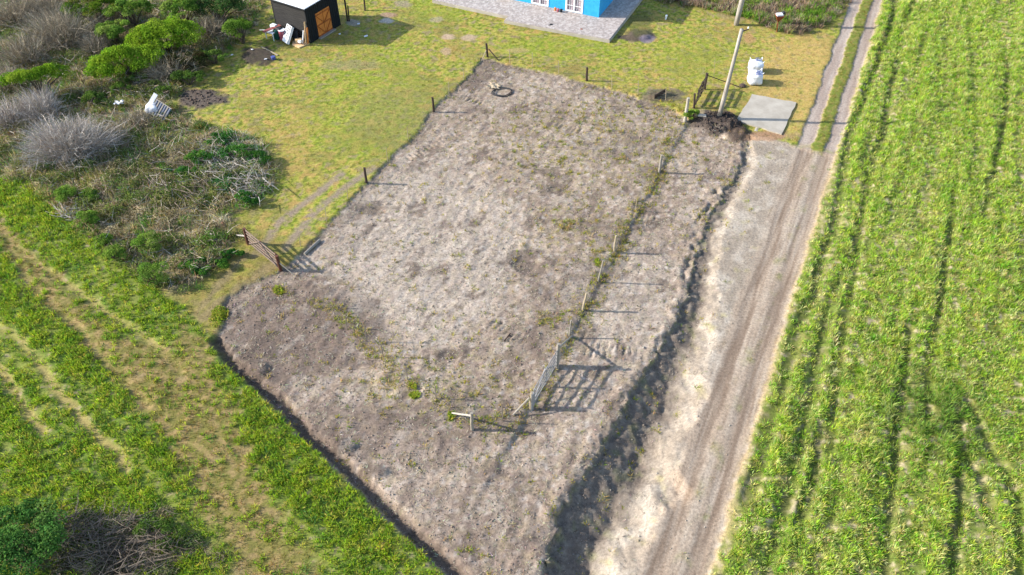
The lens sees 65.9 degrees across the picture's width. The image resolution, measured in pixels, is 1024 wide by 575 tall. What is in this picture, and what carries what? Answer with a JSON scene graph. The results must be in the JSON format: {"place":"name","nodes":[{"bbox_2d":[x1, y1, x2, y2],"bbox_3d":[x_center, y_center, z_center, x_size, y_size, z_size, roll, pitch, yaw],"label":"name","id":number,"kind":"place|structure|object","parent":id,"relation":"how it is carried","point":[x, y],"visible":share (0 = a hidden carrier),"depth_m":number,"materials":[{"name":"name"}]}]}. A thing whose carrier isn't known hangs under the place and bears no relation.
{"place":"outdoors","nodes":[
{"label":"outdoors","id":0,"kind":"place"},
{"bbox_2d":[0,0,277,293],"bbox_3d":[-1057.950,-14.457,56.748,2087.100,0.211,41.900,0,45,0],"label":"scrub ground","id":1,"kind":"structure","parent":0,"point":[168,286],"depth_m":48.97,"materials":[{"name":"green plant"}]},
{"bbox_2d":[0,93,28,131],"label":"bare shrub","id":2,"kind":"object","parent":1,"relation":"on","point":[12,114],"visible":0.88,"depth_m":52.81,"materials":[{"name":"grey plant"}]},
{"bbox_2d":[0,59,28,98],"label":"bare shrub","id":3,"kind":"object","parent":1,"relation":"on","point":[4,87],"visible":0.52,"depth_m":56.12,"materials":[{"name":"grey plant"}]},
{"bbox_2d":[0,25,60,71],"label":"bare shrub","id":4,"kind":"object","parent":1,"relation":"on","point":[11,52],"visible":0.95,"depth_m":58.41,"materials":[{"name":"grey plant"}]},
{"bbox_2d":[0,0,60,28],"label":"bare shrub","id":5,"kind":"object","parent":1,"relation":"on","point":[9,9],"visible":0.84,"depth_m":62.84,"materials":[{"name":"grey plant"}]},
{"bbox_2d":[0,62,69,94],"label":"flat topped tree","id":6,"kind":"object","parent":1,"relation":"on","point":[34,74],"visible":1,"depth_m":54.36,"materials":[{"name":"green plant"}]},
{"bbox_2d":[9,0,66,22],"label":"bare shrub","id":7,"kind":"object","parent":1,"relation":"on","point":[36,2],"visible":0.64,"depth_m":63.39,"materials":[{"name":"grey plant"}]},
{"bbox_2d":[11,80,69,131],"bbox_3d":[-31.868,-12.495,53.183,4.741,2.867,6.075,-15,47,-15],"label":"bare shrub","id":8,"kind":"object","parent":1,"relation":"on","point":[40,105],"visible":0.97,"depth_m":53.15,"materials":[{"name":"grey plant"}]},
{"bbox_2d":[3,3,109,57],"bbox_3d":[-34.521,-19.729,60.028,10.216,4.906,7.629,0,45,0],"label":"bare shrub","id":9,"kind":"object","parent":1,"relation":"on","point":[58,29],"visible":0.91,"depth_m":60.27,"materials":[{"name":"grey plant"}]},
{"bbox_2d":[50,184,76,203],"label":"round bush","id":10,"kind":"object","parent":1,"relation":"on","point":[61,190],"visible":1,"depth_m":46.92,"materials":[{"name":"green plant"}]},
{"bbox_2d":[46,200,82,219],"bbox_3d":[-26.337,-4.545,46.523,2.516,0.414,1.949,0,45,0],"label":"branch heap","id":11,"kind":"object","parent":1,"relation":"on","point":[66,211],"visible":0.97,"depth_m":46.38,"materials":[{"name":"grey wood"}]},
{"bbox_2d":[3,108,144,175],"bbox_3d":[-28.019,-9.771,50.095,9.774,4.104,6.824,0,45,0],"label":"bare shrub","id":12,"kind":"object","parent":1,"relation":"on","point":[72,142],"visible":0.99,"depth_m":49.79,"materials":[{"name":"grey plant"}]},
{"bbox_2d":[75,210,99,227],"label":"round bush","id":13,"kind":"object","parent":1,"relation":"on","point":[89,215],"visible":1,"depth_m":45.32,"materials":[{"name":"green plant"}]},
{"bbox_2d":[79,189,98,200],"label":"round bush","id":14,"kind":"object","parent":1,"relation":"on","point":[89,195],"visible":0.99,"depth_m":47.11,"materials":[{"name":"green plant"}]},
{"bbox_2d":[72,29,109,59],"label":"bare shrub","id":15,"kind":"object","parent":1,"relation":"on","point":[97,43],"visible":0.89,"depth_m":59.55,"materials":[{"name":"grey plant"}]},
{"bbox_2d":[60,0,124,22],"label":"green tree","id":16,"kind":"object","parent":1,"relation":"on","point":[95,5],"visible":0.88,"depth_m":61.64,"materials":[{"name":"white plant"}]},
{"bbox_2d":[81,90,108,104],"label":"dark bush","id":17,"kind":"object","parent":1,"relation":"on","point":[85,96],"visible":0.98,"depth_m":54.55,"materials":[{"name":"green plant"}]},
{"bbox_2d":[93,233,113,245],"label":"round bush","id":18,"kind":"object","parent":1,"relation":"on","point":[103,241],"visible":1,"depth_m":44.34,"materials":[{"name":"green plant"}]},
{"bbox_2d":[82,3,126,26],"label":"bare shrub","id":19,"kind":"object","parent":1,"relation":"on","point":[103,18],"visible":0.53,"depth_m":62.57,"materials":[{"name":"grey plant"}]},
{"bbox_2d":[94,18,128,44],"bbox_3d":[-30.531,-19.452,60.533,2.545,2.018,2.800,0,45,0],"label":"green tree","id":20,"kind":"object","parent":1,"relation":"on","point":[114,29],"visible":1,"depth_m":59.69,"materials":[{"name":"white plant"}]},
{"bbox_2d":[92,114,144,146],"bbox_3d":[-26.030,-10.182,51.669,3.196,1.782,4.411,18,48,17],"label":"bare shrub","id":21,"kind":"object","parent":1,"relation":"on","point":[117,129],"visible":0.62,"depth_m":51.90,"materials":[{"name":"grey plant"}]},
{"bbox_2d":[109,82,137,93],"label":"dark bush","id":22,"kind":"object","parent":1,"relation":"on","point":[118,84],"visible":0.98,"depth_m":55.57,"materials":[{"name":"green plant"}]},
{"bbox_2d":[83,43,164,78],"bbox_3d":[-27.934,-16.262,56.942,5.808,2.655,3.547,-19,48,-18],"label":"flat topped tree","id":23,"kind":"object","parent":1,"relation":"on","point":[99,65],"visible":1,"depth_m":56.09,"materials":[{"name":"green plant"}]},
{"bbox_2d":[101,0,155,26],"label":"green tree","id":24,"kind":"object","parent":1,"relation":"on","point":[110,10],"visible":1,"depth_m":61.53,"materials":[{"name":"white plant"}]},
{"bbox_2d":[111,104,158,132],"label":"bare shrub","id":25,"kind":"object","parent":1,"relation":"on","point":[137,118],"visible":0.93,"depth_m":52.99,"materials":[{"name":"grey plant"}]},
{"bbox_2d":[0,0,271,276],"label":"dry bracken","id":26,"kind":"object","parent":1,"relation":"on","point":[133,211],"visible":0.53,"depth_m":49.56,"materials":[{"name":"brown plant"}]},
{"bbox_2d":[125,73,148,84],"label":"dark bush","id":27,"kind":"object","parent":1,"relation":"on","point":[129,79],"visible":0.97,"depth_m":56.44,"materials":[{"name":"green plant"}]},
{"bbox_2d":[0,0,281,290],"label":"dead twigs","id":28,"kind":"object","parent":1,"relation":"on","point":[137,155],"visible":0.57,"depth_m":50.00,"materials":[{"name":"brown plant"}]},
{"bbox_2d":[0,0,282,294],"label":"dry scrub","id":29,"kind":"object","parent":1,"relation":"on","point":[150,154],"visible":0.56,"depth_m":50.07,"materials":[{"name":"brown plant"}]},
{"bbox_2d":[130,230,162,251],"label":"round bush","id":30,"kind":"object","parent":1,"relation":"on","point":[145,237],"visible":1,"depth_m":43.66,"materials":[{"name":"green plant"}]},
{"bbox_2d":[145,93,157,115],"bbox_3d":[-24.544,-12.460,53.859,0.944,1.328,1.028,0,45,0],"label":"bulk sack","id":31,"kind":"object","parent":1,"relation":"on","point":[150,105],"visible":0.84,"depth_m":53.68,"materials":[{"name":"white plastic"}]},
{"bbox_2d":[136,261,169,287],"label":"round bush","id":32,"kind":"object","parent":1,"relation":"on","point":[141,270],"visible":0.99,"depth_m":41.75,"materials":[{"name":"green plant"}]},
{"bbox_2d":[150,99,171,119],"bbox_3d":[-23.873,-12.008,53.601,1.530,1.154,0.854,23,49,21],"label":"slatted panel","id":33,"kind":"object","parent":1,"relation":"on","point":[164,108],"visible":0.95,"depth_m":53.56,"materials":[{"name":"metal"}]},
{"bbox_2d":[155,85,171,94],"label":"dark bush","id":34,"kind":"object","parent":1,"relation":"on","point":[161,88],"visible":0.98,"depth_m":55.35,"materials":[{"name":"green plant"}]},
{"bbox_2d":[124,15,205,51],"bbox_3d":[-26.056,-18.795,59.300,5.861,2.844,3.868,0,45,0],"label":"flat topped tree","id":35,"kind":"object","parent":1,"relation":"on","point":[155,29],"visible":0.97,"depth_m":58.41,"materials":[{"name":"green plant"}]},
{"bbox_2d":[131,49,206,85],"bbox_3d":[-24.910,-15.959,56.889,5.672,2.892,4.523,-32,53,-28],"label":"bare shrub","id":36,"kind":"object","parent":1,"relation":"on","point":[163,73],"visible":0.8,"depth_m":56.80,"materials":[{"name":"grey plant"}]},
{"bbox_2d":[133,150,219,211],"bbox_3d":[-20.358,-6.708,48.345,5.317,0.988,6.312,-29,52,-26],"label":"branch heap","id":37,"kind":"object","parent":1,"relation":"on","point":[177,180],"visible":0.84,"depth_m":48.14,"materials":[{"name":"wood"}]},
{"bbox_2d":[158,0,201,20],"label":"flat topped tree","id":38,"kind":"object","parent":1,"relation":"on","point":[189,5],"visible":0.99,"depth_m":60.85,"materials":[{"name":"green plant"}]},
{"bbox_2d":[168,165,197,177],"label":"leafy shrub","id":39,"kind":"object","parent":1,"relation":"on","point":[181,169],"visible":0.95,"depth_m":48.90,"materials":[{"name":"green plant"}]},
{"bbox_2d":[159,50,212,70],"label":"dark bush","id":40,"kind":"object","parent":1,"relation":"on","point":[204,59],"visible":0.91,"depth_m":57.30,"materials":[{"name":"green plant"}]},
{"bbox_2d":[183,150,213,163],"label":"leafy shrub","id":41,"kind":"object","parent":1,"relation":"on","point":[195,155],"visible":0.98,"depth_m":49.53,"materials":[{"name":"green plant"}]},
{"bbox_2d":[178,256,229,275],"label":"leafy shrub","id":42,"kind":"object","parent":1,"relation":"on","point":[222,262],"visible":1,"depth_m":42.95,"materials":[{"name":"green plant"}]},
{"bbox_2d":[183,10,235,41],"bbox_3d":[-23.536,-20.496,61.147,6.120,2.602,4.162,26,51,24],"label":"bare shrub","id":43,"kind":"object","parent":1,"relation":"on","point":[215,24],"visible":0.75,"depth_m":61.29,"materials":[{"name":"grey plant"}]},
{"bbox_2d":[206,132,232,144],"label":"leafy shrub","id":44,"kind":"object","parent":1,"relation":"on","point":[224,139],"visible":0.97,"depth_m":51.20,"materials":[{"name":"green plant"}]},
{"bbox_2d":[192,0,247,21],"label":"green tree","id":45,"kind":"object","parent":1,"relation":"on","point":[204,4],"visible":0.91,"depth_m":61.78,"materials":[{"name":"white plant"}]},
{"bbox_2d":[211,173,236,183],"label":"leafy shrub","id":46,"kind":"object","parent":1,"relation":"on","point":[224,177],"visible":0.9,"depth_m":48.30,"materials":[{"name":"green plant"}]},
{"bbox_2d":[214,248,244,258],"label":"leafy shrub","id":47,"kind":"object","parent":1,"relation":"on","point":[234,251],"visible":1,"depth_m":43.71,"materials":[{"name":"green plant"}]},
{"bbox_2d":[196,127,272,209],"bbox_3d":[-17.606,-7.464,49.543,4.429,1.125,8.786,-17,47,-16],"label":"thicket","id":48,"kind":"object","parent":1,"relation":"on","point":[234,187],"visible":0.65,"depth_m":48.99,"materials":[{"name":"green plant"}]},
{"bbox_2d":[184,122,285,204],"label":"bleached twigs","id":49,"kind":"object","parent":1,"relation":"on","point":[213,160],"visible":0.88,"depth_m":49.16,"materials":[{"name":"white"}]},
{"bbox_2d":[216,143,255,158],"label":"leafy shrub","id":50,"kind":"object","parent":1,"relation":"on","point":[219,153],"visible":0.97,"depth_m":50.07,"materials":[{"name":"green plant"}]},
{"bbox_2d":[204,157,278,193],"bbox_3d":[-16.662,-7.090,48.726,6.497,0.925,3.202,34,54,29],"label":"branch heap","id":51,"kind":"object","parent":1,"relation":"on","point":[239,177],"visible":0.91,"depth_m":48.31,"materials":[{"name":"grey wood"}]},
{"bbox_2d":[234,190,258,203],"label":"leafy shrub","id":52,"kind":"object","parent":1,"relation":"on","point":[248,199],"visible":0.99,"depth_m":46.85,"materials":[{"name":"green plant"}]},
{"bbox_2d":[231,171,273,204],"bbox_3d":[-15.908,-6.039,47.865,2.639,0.635,4.080,0,45,0],"label":"branch heap","id":53,"kind":"object","parent":1,"relation":"on","point":[254,187],"visible":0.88,"depth_m":47.99,"materials":[{"name":"grey wood"}]},
{"bbox_2d":[246,149,271,163],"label":"leafy shrub","id":54,"kind":"object","parent":1,"relation":"on","point":[261,153],"visible":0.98,"depth_m":49.78,"materials":[{"name":"green plant"}]},
{"bbox_2d":[0,172,442,574],"bbox_3d":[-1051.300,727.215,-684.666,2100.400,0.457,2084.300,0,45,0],"label":"meadow ground","id":55,"kind":"structure","parent":0,"point":[231,473],"depth_m":35.83,"materials":[{"name":"green plant"}]},
{"bbox_2d":[0,496,68,574],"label":"leafy bush","id":56,"kind":"object","parent":55,"relation":"on","point":[40,544],"visible":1,"depth_m":30.51,"materials":[{"name":"green plant"}]},
{"bbox_2d":[53,490,154,535],"bbox_3d":[-16.846,9.414,32.502,5.157,0.505,1.862,6,45,6],"label":"brushwood pile","id":57,"kind":"object","parent":55,"relation":"on","point":[76,513],"visible":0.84,"depth_m":32.45,"materials":[{"name":"brown wood"}]},
{"bbox_2d":[0,487,221,574],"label":"brush twigs","id":58,"kind":"object","parent":55,"relation":"on","point":[102,560],"visible":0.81,"depth_m":31.46,"materials":[{"name":"brown"}]},
{"bbox_2d":[0,505,228,574],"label":"corner scrub","id":59,"kind":"object","parent":55,"relation":"on","point":[165,567],"visible":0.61,"depth_m":31.72,"materials":[{"name":"green plant"}]},
{"bbox_2d":[101,244,127,261],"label":"round bush","id":60,"kind":"object","parent":55,"relation":"on","point":[109,251],"visible":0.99,"depth_m":43.19,"materials":[{"name":"green plant"}]},
{"bbox_2d":[53,513,178,574],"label":"brushwood pile","id":61,"kind":"object","parent":55,"relation":"on","point":[125,558],"visible":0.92,"depth_m":31.27,"materials":[{"name":"brown wood"}]},
{"bbox_2d":[87,524,144,574],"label":"bare shrub","id":62,"kind":"object","parent":55,"relation":"on","point":[114,553],"visible":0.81,"depth_m":31.28,"materials":[{"name":"brown plant"}]},
{"bbox_2d":[132,517,185,550],"bbox_3d":[-14.322,9.898,32.047,2.020,0.719,1.469,21,49,20],"label":"leafy bush","id":63,"kind":"object","parent":55,"relation":"on","point":[157,524],"visible":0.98,"depth_m":31.92,"materials":[{"name":"green plant"}]},
{"bbox_2d":[0,0,873,574],"bbox_3d":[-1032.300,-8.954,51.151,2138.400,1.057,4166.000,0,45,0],"label":"lawn ground","id":64,"kind":"structure","parent":0,"point":[340,174],"depth_m":57.33,"materials":[{"name":"green plant"}]},
{"bbox_2d":[170,70,204,84],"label":"dark bush","id":65,"kind":"object","parent":64,"relation":"on","point":[177,74],"visible":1,"depth_m":56.34,"materials":[{"name":"green plant"}]},
{"bbox_2d":[199,49,228,63],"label":"dark bush","id":66,"kind":"object","parent":64,"relation":"on","point":[217,52],"visible":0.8,"depth_m":58.49,"materials":[{"name":"green plant"}]},
{"bbox_2d":[221,18,254,43],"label":"round bush","id":67,"kind":"object","parent":64,"relation":"on","point":[233,25],"visible":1,"depth_m":60.05,"materials":[{"name":"green plant"}]},
{"bbox_2d":[236,227,294,275],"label":"farm gate","id":68,"kind":"structure","parent":64,"relation":"on","point":[277,263],"depth_m":43.50,"materials":[{"name":"brown wood"}]},
{"bbox_2d":[282,24,293,44],"bbox_3d":[-17.299,-19.576,60.977,0.738,1.152,1.220,23,49,21],"label":"old cooker","id":69,"kind":"object","parent":64,"relation":"on","point":[288,32],"visible":1,"depth_m":60.84,"materials":[{"name":"white metal"}]},
{"bbox_2d":[270,0,340,42],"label":"black shed","id":70,"kind":"structure","parent":64,"relation":"on","point":[315,16],"depth_m":60.84,"materials":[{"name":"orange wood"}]},
{"bbox_2d":[315,10,325,36],"bbox_3d":[-14.865,-20.465,61.336,0.103,1.940,0.774,23,49,21],"label":"door","id":71,"kind":"structure","parent":70,"relation":"in","point":[319,16],"depth_m":61.28,"materials":[{"name":"orange wood"}]},
{"bbox_2d":[322,6,332,32],"bbox_3d":[-14.443,-20.962,61.833,0.103,1.940,0.774,23,49,21],"label":"door","id":72,"kind":"structure","parent":70,"relation":"in","point":[326,13],"depth_m":61.77,"materials":[{"name":"orange wood"}]},
{"bbox_2d":[298,43,488,245],"bbox_3d":[-6.857,-10.200,51.893,0.360,1.498,23.757,18,48,17],"label":"wire fence","id":73,"kind":"object","parent":64,"relation":"on","point":[433,109],"visible":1,"depth_m":51.62,"materials":[{"name":"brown wood"}]},
{"bbox_2d":[172,89,742,135],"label":"mound clods","id":74,"kind":"object","parent":64,"relation":"on","point":[699,118],"visible":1,"depth_m":53.57,"materials":[{"name":"brown soil"}]},
{"bbox_2d":[432,0,641,42],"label":"terrace base","id":75,"kind":"object","parent":64,"relation":"on","point":[531,26],"visible":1,"depth_m":63.14,"materials":[{"name":"concrete"}]},
{"bbox_2d":[435,0,639,39],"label":"terrace","id":76,"kind":"structure","parent":75,"relation":"on","point":[608,22],"depth_m":63.91,"materials":[{"name":"stone paving"}]},
{"bbox_2d":[517,0,612,17],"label":"blue house","id":77,"kind":"structure","parent":76,"relation":"on","point":[595,8],"depth_m":63.98,"materials":[{"name":"paint"}]},
{"bbox_2d":[531,0,548,6],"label":"window","id":78,"kind":"structure","parent":77,"relation":"in","point":[540,2],"depth_m":65.04,"materials":[{"name":"white paint"}]},
{"bbox_2d":[565,0,582,13],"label":"glass door","id":79,"kind":"structure","parent":77,"relation":"in","point":[576,6],"depth_m":63.99,"materials":[{"name":"white paint"}]},
{"bbox_2d":[488,49,665,99],"bbox_3d":[4.499,-15.585,57.242,14.020,1.467,0.332,19,48,18],"label":"wire fence","id":80,"kind":"object","parent":64,"relation":"on","point":[587,68],"visible":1,"depth_m":57.45,"materials":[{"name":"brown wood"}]},
{"bbox_2d":[693,72,708,107],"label":"farm gate","id":81,"kind":"structure","parent":64,"relation":"on","point":[702,88],"depth_m":54.73,"materials":[{"name":"brown wood"}]},
{"bbox_2d":[717,27,748,115],"bbox_3d":[14.322,-13.795,51.319,0.867,6.624,0.314,0,45,0],"label":"utility pole","id":82,"kind":"object","parent":64,"relation":"on","point":[725,92],"visible":0.99,"depth_m":51.20,"materials":[{"name":"grey wood"}]},
{"bbox_2d":[734,0,744,25],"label":"utility pole","id":83,"kind":"object","parent":64,"relation":"on","point":[739,12],"visible":0.79,"depth_m":62.47,"materials":[{"name":"brown wood"}]},
{"bbox_2d":[747,68,763,84],"bbox_3d":[17.483,-15.124,56.756,1.058,1.064,1.018,0,45,0],"label":"bulk bag","id":84,"kind":"object","parent":64,"relation":"on","point":[754,77],"visible":1,"depth_m":56.46,"materials":[{"name":"white fabric"}]},
{"bbox_2d":[748,57,764,71],"bbox_3d":[17.879,-16.243,57.879,1.062,1.064,1.023,0,45,0],"label":"bulk bag","id":85,"kind":"object","parent":64,"relation":"on","point":[755,64],"visible":0.82,"depth_m":57.52,"materials":[{"name":"white fabric"}]},
{"bbox_2d":[737,94,795,134],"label":"driveway slab","id":86,"kind":"structure","parent":64,"relation":"on","point":[769,114],"depth_m":54.08,"materials":[{"name":"concrete"}]},
{"bbox_2d":[213,58,802,574],"bbox_3d":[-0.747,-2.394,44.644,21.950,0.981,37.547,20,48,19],"label":"bare soil plot","id":87,"kind":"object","parent":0,"point":[380,428],"visible":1,"depth_m":41.48,"materials":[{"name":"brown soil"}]},
{"bbox_2d":[208,305,229,327],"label":"weed clump","id":88,"kind":"object","parent":87,"relation":"on","point":[222,314],"visible":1,"depth_m":40.84,"materials":[{"name":"green plant"}]},
{"bbox_2d":[272,284,284,294],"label":"weed clump","id":89,"kind":"object","parent":87,"relation":"on","point":[275,290],"visible":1,"depth_m":42.20,"materials":[{"name":"green plant"}]},
{"bbox_2d":[407,380,420,399],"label":"weed clump","id":90,"kind":"object","parent":87,"relation":"on","point":[412,394],"visible":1,"depth_m":37.34,"materials":[{"name":"green plant"}]},
{"bbox_2d":[323,297,532,430],"bbox_3d":[-5.110,3.677,37.926,12.652,1.853,2.577,23,49,21],"label":"wire fence","id":91,"kind":"object","parent":87,"relation":"on","point":[470,415],"visible":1,"depth_m":36.36,"materials":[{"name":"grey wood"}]},
{"bbox_2d":[220,61,752,574],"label":"soil clods","id":92,"kind":"object","parent":87,"relation":"on","point":[504,319],"visible":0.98,"depth_m":41.70,"materials":[{"name":"brown soil"}]},
{"bbox_2d":[230,62,770,574],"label":"weeds","id":93,"kind":"object","parent":87,"relation":"on","point":[540,228],"visible":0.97,"depth_m":42.63,"materials":[{"name":"green plant"}]},
{"bbox_2d":[556,97,689,368],"bbox_3d":[6.936,-4.279,45.692,0.368,2.188,23.688,18,48,17],"label":"wire fence","id":94,"kind":"object","parent":87,"relation":"on","point":[615,240],"visible":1,"depth_m":43.62,"materials":[{"name":"metal"}]},
{"bbox_2d":[531,350,557,410],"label":"farm gate","id":95,"kind":"structure","parent":94,"relation":"attached to","point":[533,397],"depth_m":37.04,"materials":[{"name":"silver wood"}]},
{"bbox_2d":[683,109,699,121],"bbox_3d":[12.156,-11.705,53.622,1.188,0.939,1.106,0,45,0],"label":"pine sapling","id":96,"kind":"object","parent":87,"relation":"on","point":[690,114],"visible":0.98,"depth_m":53.33,"materials":[{"name":"plant"}]},
{"bbox_2d":[544,133,756,574],"bbox_3d":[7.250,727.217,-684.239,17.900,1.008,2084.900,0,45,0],"label":"roadside ditch","id":97,"kind":"object","parent":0,"point":[591,493],"visible":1,"depth_m":36.15,"materials":[{"name":"soil"}]},
{"bbox_2d":[593,0,881,574],"bbox_3d":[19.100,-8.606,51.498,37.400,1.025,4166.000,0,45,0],"label":"dirt road","id":98,"kind":"structure","parent":0,"point":[775,242],"depth_m":39.10,"materials":[{"name":"grey gravel"}]},
{"bbox_2d":[661,0,850,34],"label":"verge ground","id":99,"kind":"structure","parent":0,"point":[795,31],"depth_m":64.84,"materials":[{"name":"green plant"}]},
{"bbox_2d":[660,0,844,23],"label":"hedge undergrowth","id":100,"kind":"object","parent":99,"relation":"on","point":[747,1],"visible":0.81,"depth_m":65.13,"materials":[{"name":"green plant"}]},
{"bbox_2d":[659,0,853,34],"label":"roadside reeds","id":101,"kind":"object","parent":99,"relation":"on","point":[761,14],"visible":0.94,"depth_m":64.54,"materials":[{"name":"green plant"}]},
{"bbox_2d":[710,0,1023,574],"bbox_3d":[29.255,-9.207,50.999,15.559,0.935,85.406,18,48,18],"label":"tall grass","id":102,"kind":"structure","parent":0,"point":[931,51],"depth_m":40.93,"materials":[{"name":"green plant"}]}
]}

